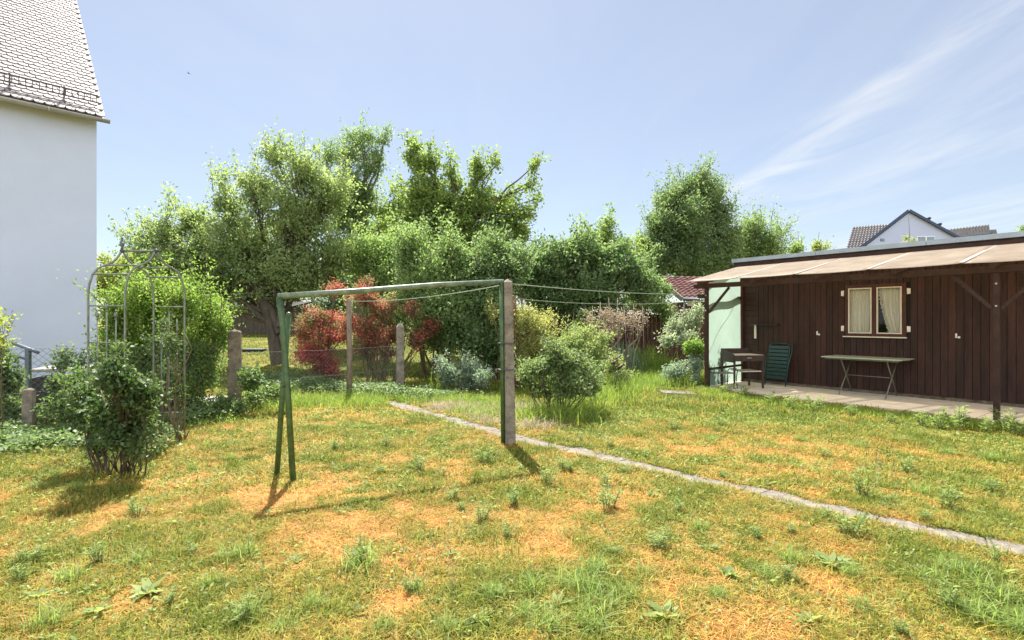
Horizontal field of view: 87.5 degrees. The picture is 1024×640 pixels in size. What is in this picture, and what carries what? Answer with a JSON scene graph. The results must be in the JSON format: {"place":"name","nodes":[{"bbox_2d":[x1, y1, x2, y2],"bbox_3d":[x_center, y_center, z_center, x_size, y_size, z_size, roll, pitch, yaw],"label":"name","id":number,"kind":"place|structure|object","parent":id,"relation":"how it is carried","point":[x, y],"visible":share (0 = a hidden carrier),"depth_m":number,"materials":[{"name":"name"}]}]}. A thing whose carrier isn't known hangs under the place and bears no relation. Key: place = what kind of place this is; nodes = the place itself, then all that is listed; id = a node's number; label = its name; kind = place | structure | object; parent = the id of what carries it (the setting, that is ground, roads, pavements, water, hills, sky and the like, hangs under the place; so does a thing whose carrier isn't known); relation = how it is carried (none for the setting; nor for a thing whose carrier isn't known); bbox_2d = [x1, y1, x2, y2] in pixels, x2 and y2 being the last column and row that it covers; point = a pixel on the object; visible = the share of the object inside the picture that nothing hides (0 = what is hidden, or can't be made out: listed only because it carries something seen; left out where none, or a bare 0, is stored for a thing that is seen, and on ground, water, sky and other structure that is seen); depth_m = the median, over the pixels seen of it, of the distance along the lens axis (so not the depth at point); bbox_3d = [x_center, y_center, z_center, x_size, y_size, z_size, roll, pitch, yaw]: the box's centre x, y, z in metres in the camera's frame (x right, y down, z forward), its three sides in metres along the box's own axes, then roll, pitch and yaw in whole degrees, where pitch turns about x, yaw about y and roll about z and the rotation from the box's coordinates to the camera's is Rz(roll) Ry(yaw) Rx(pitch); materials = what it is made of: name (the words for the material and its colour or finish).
{"place":"outdoors","nodes":[
{"label":"outdoors","id":0,"kind":"place"},
{"bbox_2d":[0,320,1023,639],"bbox_3d":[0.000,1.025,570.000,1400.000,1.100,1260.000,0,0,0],"label":"ground","id":1,"kind":"structure","parent":0,"point":[336,414],"depth_m":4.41,"materials":[{"name":"green plant"}]},
{"bbox_2d":[0,307,23,429],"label":"sprig bush","id":2,"kind":"object","parent":1,"relation":"on","point":[2,338],"visible":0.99,"depth_m":6.64,"materials":[{"name":"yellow plant"}]},
{"bbox_2d":[5,560,29,580],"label":"leafy weed","id":3,"kind":"object","parent":1,"relation":"on","point":[21,573],"visible":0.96,"depth_m":3.11,"materials":[{"name":"green plant"}]},
{"bbox_2d":[0,336,36,423],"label":"ivy bush","id":4,"kind":"object","parent":1,"relation":"on","point":[5,407],"visible":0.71,"depth_m":7.16,"materials":[{"name":"green plant"}]},
{"bbox_2d":[5,340,39,388],"bbox_3d":[-7.665,0.842,8.000,1.168,1.617,0.052,0,0,0],"label":"handrail","id":5,"kind":"object","parent":1,"relation":"on","point":[28,350],"visible":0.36,"depth_m":7.98,"materials":[{"name":"metal"}]},
{"bbox_2d":[21,388,35,425],"bbox_3d":[-6.404,1.274,7.083,0.120,0.740,0.120,0,0,-20],"label":"fence post","id":6,"kind":"object","parent":1,"relation":"on","point":[28,401],"visible":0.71,"depth_m":7.04,"materials":[{"name":"concrete"}]},
{"bbox_2d":[11,536,48,562],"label":"leafy weed","id":7,"kind":"object","parent":1,"relation":"on","point":[24,553],"visible":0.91,"depth_m":3.34,"materials":[{"name":"green plant"}]},
{"bbox_2d":[0,0,109,384],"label":"white house","id":8,"kind":"structure","parent":1,"relation":"on","point":[52,113],"depth_m":12.48,"materials":[{"name":"paint"}]},
{"bbox_2d":[7,594,103,635],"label":"grass tuft","id":9,"kind":"object","parent":1,"relation":"on","point":[54,619],"visible":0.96,"depth_m":2.67,"materials":[{"name":"plant"}]},
{"bbox_2d":[27,556,100,590],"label":"grass tuft","id":10,"kind":"object","parent":1,"relation":"on","point":[73,572],"visible":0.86,"depth_m":3.13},
{"bbox_2d":[32,365,95,412],"bbox_3d":[-7.530,1.222,9.070,0.821,0.856,0.739,0,0,-22],"label":"storage box","id":11,"kind":"object","parent":1,"relation":"on","point":[36,386],"visible":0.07,"depth_m":8.66,"materials":[{"name":"plastic"}]},
{"bbox_2d":[30,341,98,422],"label":"bush","id":12,"kind":"object","parent":1,"relation":"on","point":[59,408],"visible":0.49,"depth_m":7.36,"materials":[{"name":"green plant"}]},
{"bbox_2d":[82,537,108,562],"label":"leafy weed","id":13,"kind":"object","parent":1,"relation":"on","point":[94,555],"visible":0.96,"depth_m":3.34,"materials":[{"name":"green plant"}]},
{"bbox_2d":[53,338,167,476],"bbox_3d":[-4.013,0.875,5.356,1.443,1.427,0.761,0,0,34],"label":"rose bush","id":14,"kind":"object","parent":1,"relation":"on","point":[113,405],"visible":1,"depth_m":5.09,"materials":[{"name":"green plant"}]},
{"bbox_2d":[97,249,147,298],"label":"background tree","id":15,"kind":"object","parent":1,"relation":"on","point":[103,281],"visible":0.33,"depth_m":29.54,"materials":[{"name":"green plant"}]},
{"bbox_2d":[87,237,185,439],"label":"rose arch","id":16,"kind":"structure","parent":1,"relation":"on","point":[123,251],"depth_m":6.67,"materials":[{"name":"grey metal"}]},
{"bbox_2d":[113,544,172,567],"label":"grass tuft","id":17,"kind":"object","parent":1,"relation":"on","point":[140,555],"visible":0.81,"depth_m":3.35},
{"bbox_2d":[127,576,165,599],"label":"rosette weed","id":18,"kind":"object","parent":1,"relation":"on","point":[142,589],"visible":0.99,"depth_m":2.99,"materials":[{"name":"green plant"}]},
{"bbox_2d":[56,241,255,413],"bbox_3d":[-5.749,0.143,8.773,2.496,2.900,2.094,0,0,0],"label":"upright hedge","id":19,"kind":"object","parent":1,"relation":"on","point":[209,317],"visible":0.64,"depth_m":8.57,"materials":[{"name":"green plant"}]},
{"bbox_2d":[140,311,191,441],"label":"climbing rose","id":20,"kind":"object","parent":1,"relation":"on","point":[172,341],"visible":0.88,"depth_m":6.81,"materials":[{"name":"green plant"}]},
{"bbox_2d":[0,343,396,423],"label":"wire fence","id":21,"kind":"object","parent":1,"relation":"on","point":[17,393],"visible":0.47,"depth_m":8.50,"materials":[{"name":"metal"}]},
{"bbox_2d":[187,567,230,588],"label":"grass tuft","id":22,"kind":"object","parent":1,"relation":"on","point":[209,580],"visible":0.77,"depth_m":3.08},
{"bbox_2d":[197,535,268,561],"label":"grass tuft","id":23,"kind":"object","parent":1,"relation":"on","point":[234,546],"visible":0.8,"depth_m":3.45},
{"bbox_2d":[228,330,241,411],"bbox_3d":[-4.680,0.911,9.025,0.200,1.490,0.200,0,0,-20],"label":"fence post","id":24,"kind":"object","parent":1,"relation":"on","point":[235,349],"visible":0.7,"depth_m":8.94,"materials":[{"name":"concrete"}]},
{"bbox_2d":[103,116,371,363],"bbox_3d":[-8.512,-2.357,16.811,7.907,7.771,3.489,0,0,0],"label":"apple tree","id":25,"kind":"object","parent":1,"relation":"on","point":[290,262],"visible":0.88,"depth_m":16.46,"materials":[{"name":"green plant"}]},
{"bbox_2d":[224,589,254,622],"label":"leafy weed","id":26,"kind":"object","parent":1,"relation":"on","point":[235,615],"visible":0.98,"depth_m":2.72,"materials":[{"name":"green plant"}]},
{"bbox_2d":[186,363,294,416],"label":"ivy clump","id":27,"kind":"object","parent":1,"relation":"on","point":[249,377],"visible":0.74,"depth_m":8.74,"materials":[{"name":"green plant"}]},
{"bbox_2d":[0,370,483,459],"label":"ground ivy","id":28,"kind":"object","parent":1,"relation":"on","point":[22,436],"visible":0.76,"depth_m":7.43,"materials":[{"name":"green plant"}]},
{"bbox_2d":[219,302,311,334],"bbox_3d":[-13.096,-0.034,27.950,4.280,1.940,2.709,0,0,0],"label":"dark hut","id":29,"kind":"object","parent":1,"relation":"on","point":[254,327],"visible":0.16,"depth_m":27.00,"materials":[{"name":"brown wood"}]},
{"bbox_2d":[253,608,312,638],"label":"grass tuft","id":30,"kind":"object","parent":1,"relation":"on","point":[283,621],"visible":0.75,"depth_m":2.64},
{"bbox_2d":[280,585,340,616],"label":"grass tuft","id":31,"kind":"object","parent":1,"relation":"on","point":[310,599],"visible":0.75,"depth_m":2.85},
{"bbox_2d":[285,272,362,326],"bbox_3d":[-11.868,-1.763,32.031,5.983,4.803,3.734,0,0,-14],"label":"background tree","id":32,"kind":"object","parent":1,"relation":"on","point":[328,305],"visible":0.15,"depth_m":31.50,"materials":[{"name":"green plant"}]},
{"bbox_2d":[289,277,361,380],"bbox_3d":[-4.500,0.303,12.832,1.892,2.630,1.688,0,0,0],"label":"red maple","id":33,"kind":"object","parent":1,"relation":"on","point":[327,335],"visible":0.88,"depth_m":12.68,"materials":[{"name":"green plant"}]},
{"bbox_2d":[291,536,394,582],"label":"grass tuft","id":34,"kind":"object","parent":1,"relation":"on","point":[370,555],"visible":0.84,"depth_m":3.30,"materials":[{"name":"plant"}]},
{"bbox_2d":[162,380,526,427],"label":"rough grass","id":35,"kind":"structure","parent":1,"relation":"on","point":[349,399],"depth_m":9.81,"materials":[{"name":"green plant"}]},
{"bbox_2d":[346,298,351,392],"bbox_3d":[-3.360,0.609,11.047,0.120,2.105,0.120,0,0,45],"label":"line post","id":36,"kind":"object","parent":1,"relation":"on","point":[349,333],"visible":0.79,"depth_m":11.00,"materials":[{"name":"concrete"}]},
{"bbox_2d":[315,107,397,343],"bbox_3d":[-6.891,-3.884,23.000,3.004,10.004,3.324,0,0,-42],"label":"loose tree","id":37,"kind":"object","parent":1,"relation":"on","point":[369,167],"visible":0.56,"depth_m":22.70,"materials":[{"name":"green plant"}]},
{"bbox_2d":[334,295,414,330],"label":"background tree","id":38,"kind":"object","parent":1,"relation":"on","point":[398,320],"visible":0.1,"depth_m":29.28,"materials":[{"name":"green plant"}]},
{"bbox_2d":[348,606,410,639],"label":"grass tuft","id":39,"kind":"object","parent":1,"relation":"on","point":[383,623],"visible":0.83,"depth_m":2.64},
{"bbox_2d":[337,201,428,361],"bbox_3d":[-4.114,-1.152,17.318,3.363,5.261,3.125,0,0,0],"label":"bushy tree","id":40,"kind":"object","parent":1,"relation":"on","point":[378,263],"visible":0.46,"depth_m":17.01,"materials":[{"name":"green plant"}]},
{"bbox_2d":[274,279,515,481],"bbox_3d":[-1.104,0.586,5.903,2.776,2.202,0.424,0,0,-31],"label":"washing frame","id":41,"kind":"object","parent":1,"relation":"on","point":[507,400],"visible":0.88,"depth_m":6.04,"materials":[{"name":"green paint"}]},
{"bbox_2d":[346,273,444,381],"bbox_3d":[-2.872,0.160,13.184,2.401,2.812,1.707,0,0,0],"label":"red shrub","id":42,"kind":"object","parent":1,"relation":"on","point":[370,333],"visible":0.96,"depth_m":13.04,"materials":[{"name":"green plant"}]},
{"bbox_2d":[396,324,403,384],"bbox_3d":[-2.437,0.869,11.626,0.165,1.580,0.165,0,0,-20],"label":"fence post","id":43,"kind":"object","parent":1,"relation":"on","point":[400,353],"visible":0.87,"depth_m":11.56,"materials":[{"name":"concrete"}]},
{"bbox_2d":[377,198,480,376],"bbox_3d":[-2.089,-0.809,14.030,3.291,4.733,2.532,0,0,35],"label":"dense shrub","id":44,"kind":"object","parent":1,"relation":"on","point":[411,252],"visible":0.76,"depth_m":13.71,"materials":[{"name":"green plant"}]},
{"bbox_2d":[421,605,479,639],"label":"grass tuft","id":45,"kind":"object","parent":1,"relation":"on","point":[448,624],"visible":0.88,"depth_m":2.63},
{"bbox_2d":[368,128,551,352],"bbox_3d":[-1.999,-3.085,20.096,7.096,8.841,2.817,0,0,0],"label":"cherry tree","id":46,"kind":"object","parent":1,"relation":"on","point":[469,208],"visible":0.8,"depth_m":19.73,"materials":[{"name":"green plant"}]},
{"bbox_2d":[428,347,497,391],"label":"grey shrub","id":47,"kind":"object","parent":1,"relation":"on","point":[471,374],"visible":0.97,"depth_m":11.53,"materials":[{"name":"green plant"}]},
{"bbox_2d":[398,398,570,434],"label":"dry border grass","id":48,"kind":"structure","parent":1,"relation":"on","point":[438,406],"depth_m":8.55,"materials":[{"name":"plant"}]},
{"bbox_2d":[458,574,514,607],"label":"grass tuft","id":49,"kind":"object","parent":1,"relation":"on","point":[491,590],"visible":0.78,"depth_m":2.93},
{"bbox_2d":[444,215,543,379],"bbox_3d":[-0.478,-0.568,13.646,2.591,4.289,2.614,0,0,0],"label":"dense shrub","id":50,"kind":"object","parent":1,"relation":"on","point":[496,258],"visible":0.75,"depth_m":13.31,"materials":[{"name":"green plant"}]},
{"bbox_2d":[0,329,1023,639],"bbox_3d":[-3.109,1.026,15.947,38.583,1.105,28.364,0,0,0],"label":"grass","id":51,"kind":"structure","parent":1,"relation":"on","point":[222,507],"depth_m":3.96,"materials":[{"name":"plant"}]},
{"bbox_2d":[502,589,545,620],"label":"grass tuft","id":52,"kind":"object","parent":1,"relation":"on","point":[525,612],"visible":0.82,"depth_m":2.76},
{"bbox_2d":[480,290,567,386],"bbox_3d":[0.300,0.421,12.082,2.066,2.332,1.465,0,0,0],"label":"golden shrub","id":53,"kind":"object","parent":1,"relation":"on","point":[532,324],"visible":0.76,"depth_m":11.92,"materials":[{"name":"green plant"}]},
{"bbox_2d":[508,566,560,595],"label":"grass tuft","id":54,"kind":"object","parent":1,"relation":"on","point":[533,582],"visible":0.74,"depth_m":2.99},
{"bbox_2d":[520,598,588,636],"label":"grass tuft","id":55,"kind":"object","parent":1,"relation":"on","point":[545,624],"visible":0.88,"depth_m":2.63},
{"bbox_2d":[514,327,612,411],"bbox_3d":[0.836,0.843,8.813,1.768,1.480,1.433,0,0,0],"label":"rose shrub","id":56,"kind":"object","parent":1,"relation":"on","point":[584,380],"visible":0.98,"depth_m":8.57,"materials":[{"name":"green plant"}]},
{"bbox_2d":[534,554,614,601],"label":"grass tuft","id":57,"kind":"object","parent":1,"relation":"on","point":[577,580],"visible":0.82,"depth_m":3.00,"materials":[{"name":"plant"}]},
{"bbox_2d":[571,305,603,361],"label":"pale shrub","id":58,"kind":"object","parent":1,"relation":"on","point":[581,317],"visible":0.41,"depth_m":14.83,"materials":[{"name":"green plant"}]},
{"bbox_2d":[543,591,632,639],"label":"grass tuft","id":59,"kind":"object","parent":1,"relation":"on","point":[594,618],"visible":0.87,"depth_m":2.63,"materials":[{"name":"plant"}]},
{"bbox_2d":[549,545,637,586],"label":"grass tuft","id":60,"kind":"object","parent":1,"relation":"on","point":[598,561],"visible":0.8,"depth_m":3.25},
{"bbox_2d":[553,573,634,614],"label":"grass tuft","id":61,"kind":"object","parent":1,"relation":"on","point":[596,597],"visible":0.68,"depth_m":2.85,"materials":[{"name":"plant"}]},
{"bbox_2d":[513,212,677,361],"bbox_3d":[2.463,-0.902,16.780,5.721,4.847,2.805,0,0,0],"label":"broadleaf shrub","id":62,"kind":"object","parent":1,"relation":"on","point":[579,257],"visible":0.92,"depth_m":16.32,"materials":[{"name":"green plant"}]},
{"bbox_2d":[555,315,639,385],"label":"feathery shrub","id":63,"kind":"object","parent":1,"relation":"on","point":[598,351],"visible":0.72,"depth_m":12.01,"materials":[{"name":"green plant"}]},
{"bbox_2d":[489,355,710,429],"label":"tall grass","id":64,"kind":"structure","parent":1,"relation":"on","point":[643,377],"depth_m":9.94,"materials":[{"name":"green plant"}]},
{"bbox_2d":[517,307,688,361],"bbox_3d":[3.050,0.553,18.460,6.099,2.006,0.120,0,0,0],"label":"plank fence","id":65,"kind":"object","parent":1,"relation":"on","point":[648,326],"visible":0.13,"depth_m":18.40,"materials":[{"name":"wood"}]},
{"bbox_2d":[597,480,622,508],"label":"leafy weed","id":66,"kind":"object","parent":1,"relation":"on","point":[610,498],"visible":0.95,"depth_m":4.34,"materials":[{"name":"green plant"}]},
{"bbox_2d":[570,202,650,308],"bbox_3d":[4.184,-1.793,23.106,3.545,6.423,2.842,0,0,0],"label":"maple tree","id":67,"kind":"object","parent":1,"relation":"on","point":[605,232],"visible":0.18,"depth_m":22.61,"materials":[{"name":"green plant"}]},
{"bbox_2d":[583,298,648,376],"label":"dry perennial","id":68,"kind":"object","parent":1,"relation":"on","point":[611,319],"visible":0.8,"depth_m":14.22,"materials":[{"name":"plant"}]},
{"bbox_2d":[591,339,651,374],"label":"reed clump","id":69,"kind":"object","parent":1,"relation":"on","point":[631,364],"visible":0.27,"depth_m":14.64,"materials":[{"name":"plant"}]},
{"bbox_2d":[619,273,680,355],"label":"hut creeper","id":70,"kind":"object","parent":1,"relation":"on","point":[662,308],"visible":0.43,"depth_m":17.99,"materials":[{"name":"green plant"}]},
{"bbox_2d":[619,341,684,373],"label":"reed clump","id":71,"kind":"object","parent":1,"relation":"on","point":[651,361],"visible":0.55,"depth_m":15.07,"materials":[{"name":"green plant"}]},
{"bbox_2d":[644,524,671,548],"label":"leafy weed","id":72,"kind":"object","parent":1,"relation":"on","point":[664,536],"visible":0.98,"depth_m":3.59,"materials":[{"name":"green plant"}]},
{"bbox_2d":[644,598,685,626],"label":"rosette weed","id":73,"kind":"object","parent":1,"relation":"on","point":[659,610],"visible":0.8,"depth_m":2.76,"materials":[{"name":"green plant"}]},
{"bbox_2d":[653,293,703,375],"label":"silver shrub","id":74,"kind":"object","parent":1,"relation":"on","point":[676,329],"visible":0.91,"depth_m":13.49,"materials":[{"name":"green plant"}]},
{"bbox_2d":[658,352,703,386],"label":"grey shrub","id":75,"kind":"object","parent":1,"relation":"on","point":[678,371],"visible":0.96,"depth_m":12.28,"materials":[{"name":"green plant"}]},
{"bbox_2d":[663,276,713,359],"bbox_3d":[7.444,0.066,20.355,3.816,3.568,2.990,0,0,0],"label":"red roofed hut","id":76,"kind":"object","parent":1,"relation":"on","point":[681,285],"visible":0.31,"depth_m":19.40,"materials":[{"name":"tile"}]},
{"bbox_2d":[634,145,750,301],"bbox_3d":[8.169,-3.323,24.638,5.753,9.303,4.096,0,0,0],"label":"upright tree","id":77,"kind":"object","parent":1,"relation":"on","point":[679,239],"visible":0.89,"depth_m":24.32,"materials":[{"name":"green plant"}]},
{"bbox_2d":[681,336,703,360],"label":"bright shrub","id":78,"kind":"object","parent":1,"relation":"on","point":[692,346],"visible":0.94,"depth_m":12.51,"materials":[{"name":"green plant"}]},
{"bbox_2d":[683,574,742,602],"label":"grass tuft","id":79,"kind":"object","parent":1,"relation":"on","point":[719,592],"visible":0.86,"depth_m":2.95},
{"bbox_2d":[741,552,787,578],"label":"grass tuft","id":80,"kind":"object","parent":1,"relation":"on","point":[767,572],"visible":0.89,"depth_m":3.23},
{"bbox_2d":[736,194,799,257],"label":"light tree","id":81,"kind":"object","parent":1,"relation":"on","point":[765,242],"visible":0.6,"depth_m":26.60,"materials":[{"name":"green plant"}]},
{"bbox_2d":[767,540,829,568],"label":"grass tuft","id":82,"kind":"object","parent":1,"relation":"on","point":[788,558],"visible":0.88,"depth_m":3.37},
{"bbox_2d":[810,549,859,569],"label":"rosette weed","id":83,"kind":"object","parent":1,"relation":"on","point":[826,557],"visible":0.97,"depth_m":3.36,"materials":[{"name":"green plant"}]},
{"bbox_2d":[832,511,869,535],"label":"leafy weed","id":84,"kind":"object","parent":1,"relation":"on","point":[847,524],"visible":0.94,"depth_m":3.76,"materials":[{"name":"green plant"}]},
{"bbox_2d":[686,231,1023,419],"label":"garden shed","id":85,"kind":"structure","parent":1,"relation":"on","point":[947,314],"depth_m":10.63,"materials":[{"name":"wood"}]},
{"bbox_2d":[841,283,910,337],"bbox_3d":[7.488,-0.189,11.024,0.212,1.102,1.250,0,0,-37],"label":"window","id":86,"kind":"structure","parent":85,"relation":"in","point":[862,302],"depth_m":10.99,"materials":[{"name":"beige paint"}]},
{"bbox_2d":[821,555,889,581],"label":"grass tuft","id":87,"kind":"object","parent":1,"relation":"on","point":[847,570],"visible":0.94,"depth_m":3.20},
{"bbox_2d":[690,384,1023,432],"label":"patio edge grass","id":88,"kind":"structure","parent":1,"relation":"on","point":[900,415],"depth_m":8.84,"materials":[{"name":"green plant"}]},
{"bbox_2d":[848,469,883,497],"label":"leafy weed","id":89,"kind":"object","parent":1,"relation":"on","point":[859,485],"visible":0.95,"depth_m":4.58,"materials":[{"name":"green plant"}]},
{"bbox_2d":[842,591,896,617],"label":"grass tuft","id":90,"kind":"object","parent":1,"relation":"on","point":[859,603],"visible":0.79,"depth_m":2.83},
{"bbox_2d":[847,209,996,247],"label":"gabled house","id":91,"kind":"structure","parent":1,"relation":"on","point":[921,227],"depth_m":46.00,"materials":[{"name":"paint"}]},
{"bbox_2d":[897,558,958,582],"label":"grass tuft","id":92,"kind":"object","parent":1,"relation":"on","point":[929,571],"visible":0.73,"depth_m":3.16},
{"bbox_2d":[922,572,962,605],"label":"leafy weed","id":93,"kind":"object","parent":1,"relation":"on","point":[951,601],"visible":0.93,"depth_m":2.85,"materials":[{"name":"green plant"}]},
{"bbox_2d":[935,483,965,508],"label":"leafy weed","id":94,"kind":"object","parent":1,"relation":"on","point":[947,501],"visible":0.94,"depth_m":4.35,"materials":[{"name":"green plant"}]},
{"bbox_2d":[938,405,973,429],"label":"leafy weed","id":95,"kind":"object","parent":1,"relation":"on","point":[957,421],"visible":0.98,"depth_m":7.55,"materials":[{"name":"green plant"}]},
{"bbox_2d":[923,551,999,581],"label":"grass tuft","id":96,"kind":"object","parent":1,"relation":"on","point":[955,562],"visible":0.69,"depth_m":3.19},
{"bbox_2d":[930,588,1018,627],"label":"grass tuft","id":97,"kind":"object","parent":1,"relation":"on","point":[978,607],"visible":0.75,"depth_m":2.77,"materials":[{"name":"plant"}]},
{"bbox_2d":[932,558,1023,605],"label":"grass tuft","id":98,"kind":"object","parent":1,"relation":"on","point":[1001,592],"visible":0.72,"depth_m":2.95,"materials":[{"name":"plant"}]},
{"bbox_2d":[934,593,1023,636],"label":"grass tuft","id":99,"kind":"object","parent":1,"relation":"on","point":[1017,618],"visible":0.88,"depth_m":2.67,"materials":[{"name":"plant"}]},
{"bbox_2d":[1000,408,1023,436],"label":"leafy weed","id":100,"kind":"object","parent":1,"relation":"on","point":[1014,428],"visible":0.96,"depth_m":7.13,"materials":[{"name":"green plant"}]},
{"bbox_2d":[77,0,1023,318],"label":"sky","id":101,"kind":"structure","parent":0,"point":[851,113],"materials":[{"name":"blue"}]},
{"bbox_2d":[387,400,1023,556],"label":"path","id":102,"kind":"structure","parent":0,"point":[1017,548],"depth_m":4.69,"materials":[{"name":"concrete"}]},
{"bbox_2d":[695,381,1023,422],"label":"patio","id":103,"kind":"structure","parent":0,"point":[894,402],"depth_m":10.05,"materials":[{"name":"concrete"}]},
{"bbox_2d":[721,348,764,388],"bbox_3d":[5.194,1.085,12.026,0.732,0.870,0.582,0,0,-9],"label":"potting table","id":104,"kind":"object","parent":103,"relation":"on","point":[733,355],"visible":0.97,"depth_m":11.93,"materials":[{"name":"brown wood"}]},
{"bbox_2d":[764,343,792,386],"bbox_3d":[6.152,1.025,12.356,0.308,0.988,0.604,0,0,-37],"label":"folded chair","id":105,"kind":"object","parent":103,"relation":"on","point":[776,348],"visible":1,"depth_m":12.38,"materials":[{"name":"green plastic"}]},
{"bbox_2d":[821,355,914,399],"bbox_3d":[7.138,1.138,10.781,0.789,0.770,1.420,0,0,-37],"label":"folding table","id":106,"kind":"object","parent":103,"relation":"on","point":[868,358],"visible":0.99,"depth_m":10.64,"materials":[{"name":"wood"}]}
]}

